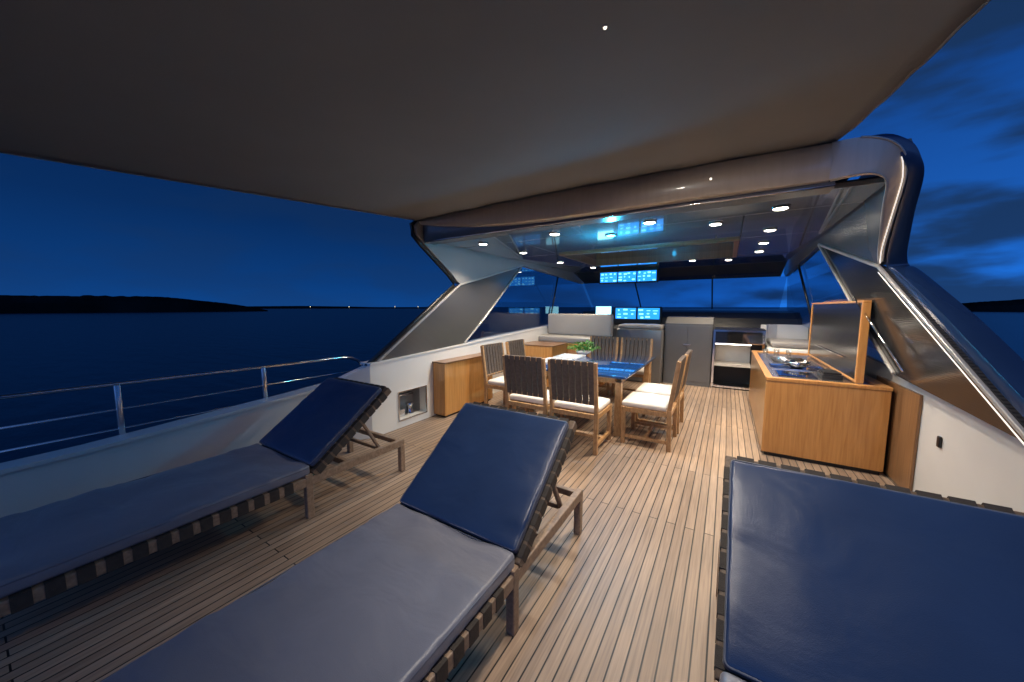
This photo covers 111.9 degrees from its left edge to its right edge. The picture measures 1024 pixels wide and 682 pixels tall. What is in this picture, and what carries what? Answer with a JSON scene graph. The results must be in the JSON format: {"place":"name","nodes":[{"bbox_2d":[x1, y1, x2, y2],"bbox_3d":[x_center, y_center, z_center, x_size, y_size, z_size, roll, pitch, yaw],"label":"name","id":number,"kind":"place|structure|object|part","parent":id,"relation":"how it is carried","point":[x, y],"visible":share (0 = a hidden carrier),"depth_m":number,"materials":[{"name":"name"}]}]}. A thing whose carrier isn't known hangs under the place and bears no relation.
{"place":"outdoors","nodes":[
{"label":"outdoors","id":0,"kind":"place"},
{"bbox_2d":[0,307,1023,462],"bbox_3d":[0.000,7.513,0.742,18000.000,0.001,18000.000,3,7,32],"label":"sea","id":1,"kind":"structure","parent":0,"point":[41,351],"depth_m":56.24,"materials":[{"name":"blue liquid"}]},
{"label":"hull","id":2,"kind":"structure","parent":1,"relation":"in","visible":0},
{"bbox_2d":[0,380,897,681],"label":"deck","id":3,"kind":"structure","parent":2,"relation":"on","point":[622,586],"depth_m":2.05,"materials":[{"name":"brown wood"}]},
{"bbox_2d":[0,383,320,517],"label":"bulwark","id":4,"kind":"object","parent":3,"relation":"on","point":[32,482],"visible":0.58,"depth_m":2.69,"materials":[{"name":"white paint"}]},
{"bbox_2d":[0,356,362,452],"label":"guard rail","id":5,"kind":"object","parent":4,"relation":"on","point":[118,409],"visible":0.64,"depth_m":2.73,"materials":[{"name":"metal"}]},
{"bbox_2d":[0,377,404,617],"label":"sun lounger","id":6,"kind":"object","parent":3,"relation":"on","point":[47,547],"visible":1,"depth_m":2.12,"materials":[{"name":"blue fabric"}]},
{"bbox_2d":[100,402,582,681],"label":"sun lounger","id":7,"kind":"object","parent":3,"relation":"on","point":[420,582],"visible":1,"depth_m":1.48,"materials":[{"name":"blue leather"}]},
{"bbox_2d":[335,324,547,442],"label":"side wall","id":8,"kind":"structure","parent":3,"relation":"on","point":[407,380],"depth_m":4.62,"materials":[{"name":"grey paint"}]},
{"bbox_2d":[432,353,492,416],"bbox_3d":[-0.714,0.637,5.331,0.240,0.785,1.170,3,7,32],"label":"cabinet","id":9,"kind":"object","parent":3,"relation":"on","point":[458,383],"visible":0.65,"depth_m":5.02,"materials":[{"name":"brown wood"}]},
{"bbox_2d":[480,342,524,408],"bbox_3d":[-0.069,0.550,5.162,0.595,0.992,0.552,3,7,32],"label":"dining chair","id":10,"kind":"object","parent":3,"relation":"on","point":[492,360],"visible":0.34,"depth_m":5.12,"materials":[{"name":"brown wood"}]},
{"bbox_2d":[505,339,547,404],"bbox_3d":[0.285,0.494,5.728,0.595,0.992,0.552,3,7,32],"label":"dining chair","id":11,"kind":"object","parent":3,"relation":"on","point":[515,347],"visible":0.1,"depth_m":5.80,"materials":[{"name":"brown wood"}]},
{"bbox_2d":[502,354,564,417],"bbox_3d":[0.272,0.642,4.222,0.552,0.992,0.595,3,7,32],"label":"dining chair","id":12,"kind":"object","parent":3,"relation":"on","point":[525,381],"visible":0.71,"depth_m":3.99,"materials":[{"name":"brown wood"}]},
{"bbox_2d":[525,341,567,386],"bbox_3d":[0.627,0.440,6.988,0.755,0.790,0.720,3,7,32],"label":"sideboard","id":13,"kind":"object","parent":3,"relation":"on","point":[543,349],"visible":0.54,"depth_m":6.68,"materials":[{"name":"brown wood"}]},
{"bbox_2d":[538,313,612,384],"bbox_3d":[1.357,0.109,7.387,1.454,1.371,0.700,3,7,32],"label":"helm sofa","id":14,"kind":"object","parent":3,"relation":"on","point":[571,329],"visible":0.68,"depth_m":7.33,"materials":[{"name":"honey leather leather"},{"name":"light grey upholstery fabric"}]},
{"bbox_2d":[547,358,611,454],"bbox_3d":[0.772,0.673,3.912,0.552,0.992,0.595,3,7,32],"label":"dining chair","id":15,"kind":"object","parent":3,"relation":"on","point":[569,387],"visible":0.9,"depth_m":3.69,"materials":[{"name":"brown wood"}]},
{"bbox_2d":[529,351,655,436],"bbox_3d":[1.207,0.668,5.193,1.440,0.750,1.940,3,7,32],"label":"dining table","id":16,"kind":"object","parent":3,"relation":"on","point":[621,368],"visible":0.59,"depth_m":4.66,"materials":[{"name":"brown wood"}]},
{"bbox_2d":[545,357,572,363],"bbox_3d":[0.629,0.289,5.079,0.380,0.024,0.440,3,7,32],"label":"serving tray","id":17,"kind":"object","parent":16,"relation":"on","point":[546,359],"visible":0.26,"depth_m":5.23,"materials":[{"name":"white ceramic"}]},
{"bbox_2d":[553,353,585,359],"bbox_3d":[0.926,0.246,5.516,0.380,0.024,0.440,3,7,32],"label":"serving tray","id":18,"kind":"object","parent":16,"relation":"on","point":[572,356],"visible":0.81,"depth_m":5.55,"materials":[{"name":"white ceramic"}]},
{"bbox_2d":[567,340,600,354],"bbox_3d":[1.181,0.109,5.808,0.561,0.239,0.590,3,7,32],"label":"potted plant","id":19,"kind":"object","parent":16,"relation":"on","point":[587,350],"visible":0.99,"depth_m":5.73,"materials":[{"name":"green plant"}]},
{"bbox_2d":[588,336,618,394],"bbox_3d":[1.616,0.425,6.420,0.552,0.992,0.595,3,7,32],"label":"dining chair","id":20,"kind":"object","parent":3,"relation":"on","point":[611,346],"visible":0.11,"depth_m":6.55,"materials":[{"name":"brown wood"}]},
{"bbox_2d":[611,337,652,395],"bbox_3d":[2.125,0.457,6.104,0.552,0.992,0.595,3,7,32],"label":"dining chair","id":21,"kind":"object","parent":3,"relation":"on","point":[635,350],"visible":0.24,"depth_m":6.22,"materials":[{"name":"brown wood"}]},
{"bbox_2d":[616,323,664,383],"bbox_3d":[2.754,0.230,7.384,0.900,1.191,0.650,3,7,32],"label":"helm console","id":22,"kind":"object","parent":3,"relation":"on","point":[655,333],"visible":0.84,"depth_m":7.00,"materials":[{"name":"grey paint"}]},
{"bbox_2d":[620,355,686,451],"bbox_3d":[1.638,0.664,4.000,0.595,0.992,0.552,3,7,32],"label":"dining chair","id":23,"kind":"object","parent":3,"relation":"on","point":[633,403],"visible":1,"depth_m":3.87,"materials":[{"name":"brown wood"}]},
{"bbox_2d":[635,350,691,433],"bbox_3d":[1.979,0.612,4.527,0.595,0.992,0.552,3,7,32],"label":"dining chair","id":24,"kind":"object","parent":3,"relation":"on","point":[659,389],"visible":0.59,"depth_m":4.42,"materials":[{"name":"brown wood"}]},
{"bbox_2d":[663,316,713,386],"bbox_3d":[3.643,0.180,7.131,0.830,1.340,0.730,3,7,32],"label":"locker","id":25,"kind":"object","parent":3,"relation":"on","point":[683,335],"visible":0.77,"depth_m":6.82,"materials":[{"name":"grey paint"}]},
{"bbox_3d":[3.295,0.238,6.950,0.375,1.100,0.012,3,7,32],"label":"door","id":26,"kind":"part","parent":25,"relation":"part of","materials":[{"name":"grey paint"}]},
{"bbox_3d":[3.626,0.258,6.746,0.385,1.100,0.012,3,7,32],"label":"door","id":27,"kind":"part","parent":25,"relation":"part of","materials":[{"name":"grey paint"}]},
{"bbox_2d":[582,306,800,369],"bbox_3d":[4.173,-0.097,8.816,4.790,1.560,1.356,3,7,32],"label":"helm dash","id":28,"kind":"object","parent":3,"relation":"on","point":[722,318],"visible":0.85,"depth_m":8.33,"materials":[{"name":"black"}]},
{"bbox_2d":[364,133,1023,444],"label":"hardtop","id":29,"kind":"object","parent":3,"relation":"on","point":[927,333],"visible":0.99,"depth_m":3.21,"materials":[{"name":"grey metal"}]},
{"bbox_2d":[0,0,990,220],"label":"canopy","id":30,"kind":"object","parent":29,"relation":"attached to","point":[416,110],"visible":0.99,"depth_m":1.61,"materials":[{"name":"beige fabric"}]},
{"bbox_2d":[549,233,560,235],"bbox_3d":[0.514,-1.284,4.167,0.149,0.017,0.149,3,7,32],"label":"ceiling spotlight","id":31,"kind":"object","parent":29,"relation":"attached to","point":[553,234],"visible":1,"depth_m":4.14,"materials":[{"name":"metal"}]},
{"bbox_2d":[605,234,616,236],"bbox_3d":[1.214,-1.292,4.250,0.149,0.017,0.149,3,7,32],"label":"ceiling spotlight","id":32,"kind":"object","parent":29,"relation":"attached to","point":[610,235],"visible":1,"depth_m":4.22,"materials":[{"name":"metal"}]},
{"bbox_2d":[599,267,658,283],"bbox_3d":[2.696,-1.514,8.050,1.320,0.330,0.133,3,7,32],"label":"overhead display","id":33,"kind":"object","parent":29,"relation":"hanging from","point":[635,275],"visible":1,"depth_m":7.97,"materials":[{"name":"blue glass"}]},
{"bbox_2d":[642,221,656,224],"bbox_3d":[1.431,-1.228,3.599,0.149,0.017,0.149,3,7,32],"label":"ceiling spotlight","id":34,"kind":"object","parent":29,"relation":"attached to","point":[648,222],"visible":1,"depth_m":3.57,"materials":[{"name":"metal"}]},
{"bbox_2d":[708,222,723,225],"bbox_3d":[2.156,-1.235,3.666,0.149,0.017,0.149,3,7,32],"label":"ceiling spotlight","id":35,"kind":"object","parent":29,"relation":"attached to","point":[716,224],"visible":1,"depth_m":3.64,"materials":[{"name":"metal"}]},
{"bbox_2d":[762,228,777,231],"bbox_3d":[2.946,-1.263,3.951,0.149,0.017,0.149,3,7,32],"label":"ceiling spotlight","id":36,"kind":"object","parent":29,"relation":"attached to","point":[770,230],"visible":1,"depth_m":3.92,"materials":[{"name":"metal"}]},
{"bbox_2d":[771,206,790,210],"bbox_3d":[2.389,-1.177,3.077,0.149,0.017,0.149,3,7,32],"label":"ceiling spotlight","id":37,"kind":"object","parent":29,"relation":"attached to","point":[779,208],"visible":1,"depth_m":3.05,"materials":[{"name":"metal"}]},
{"bbox_2d":[711,327,765,390],"bbox_3d":[4.336,0.326,6.671,0.805,1.140,0.560,3,7,32],"label":"shelf unit","id":38,"kind":"object","parent":3,"relation":"on","point":[733,348],"visible":0.84,"depth_m":6.74,"materials":[{"name":"metal"}]},
{"bbox_2d":[761,324,808,352],"bbox_3d":[5.041,0.325,6.378,0.770,1.200,1.450,3,7,32],"label":"bench","id":39,"kind":"object","parent":3,"relation":"on","point":[787,338],"visible":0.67,"depth_m":6.65,"materials":[{"name":"grey paint"}]},
{"bbox_2d":[749,300,892,474],"bbox_3d":[3.693,0.312,4.421,0.921,1.610,2.590,3,7,32],"label":"bar unit","id":40,"kind":"object","parent":3,"relation":"on","point":[808,414],"visible":0.87,"depth_m":3.44,"materials":[{"name":"brown wood"}]},
{"bbox_2d":[784,360,810,368],"bbox_3d":[3.438,0.286,4.175,0.250,0.080,0.250,3,7,32],"label":"mixing bowl","id":41,"kind":"object","parent":40,"relation":"on","point":[798,364],"visible":1,"depth_m":4.13,"materials":[{"name":"metal"}]},
{"bbox_2d":[714,456,1023,681],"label":"sun lounger","id":42,"kind":"object","parent":3,"relation":"on","point":[822,577],"visible":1,"depth_m":1.15,"materials":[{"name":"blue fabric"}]},
{"bbox_2d":[808,322,1023,512],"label":"side wall","id":43,"kind":"structure","parent":3,"relation":"on","point":[938,445],"depth_m":2.42,"materials":[{"name":"white paint"}]},
{"bbox_2d":[0,295,1023,313],"bbox_3d":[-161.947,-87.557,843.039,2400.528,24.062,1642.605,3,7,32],"label":"hills","id":44,"kind":"structure","parent":0,"point":[60,304],"depth_m":482.81,"materials":[{"name":"black"}]},
{"bbox_2d":[0,0,1023,306],"label":"sky","id":45,"kind":"structure","parent":0,"point":[66,229],"materials":[{"name":"blue"}]},
{"bbox_2d":[817,369,842,379],"bbox_3d":[3.328,0.349,3.623,0.160,0.068,0.260,3,7,32],"label":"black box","id":46,"kind":"object","parent":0,"point":[829,374],"visible":1,"depth_m":3.54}
]}

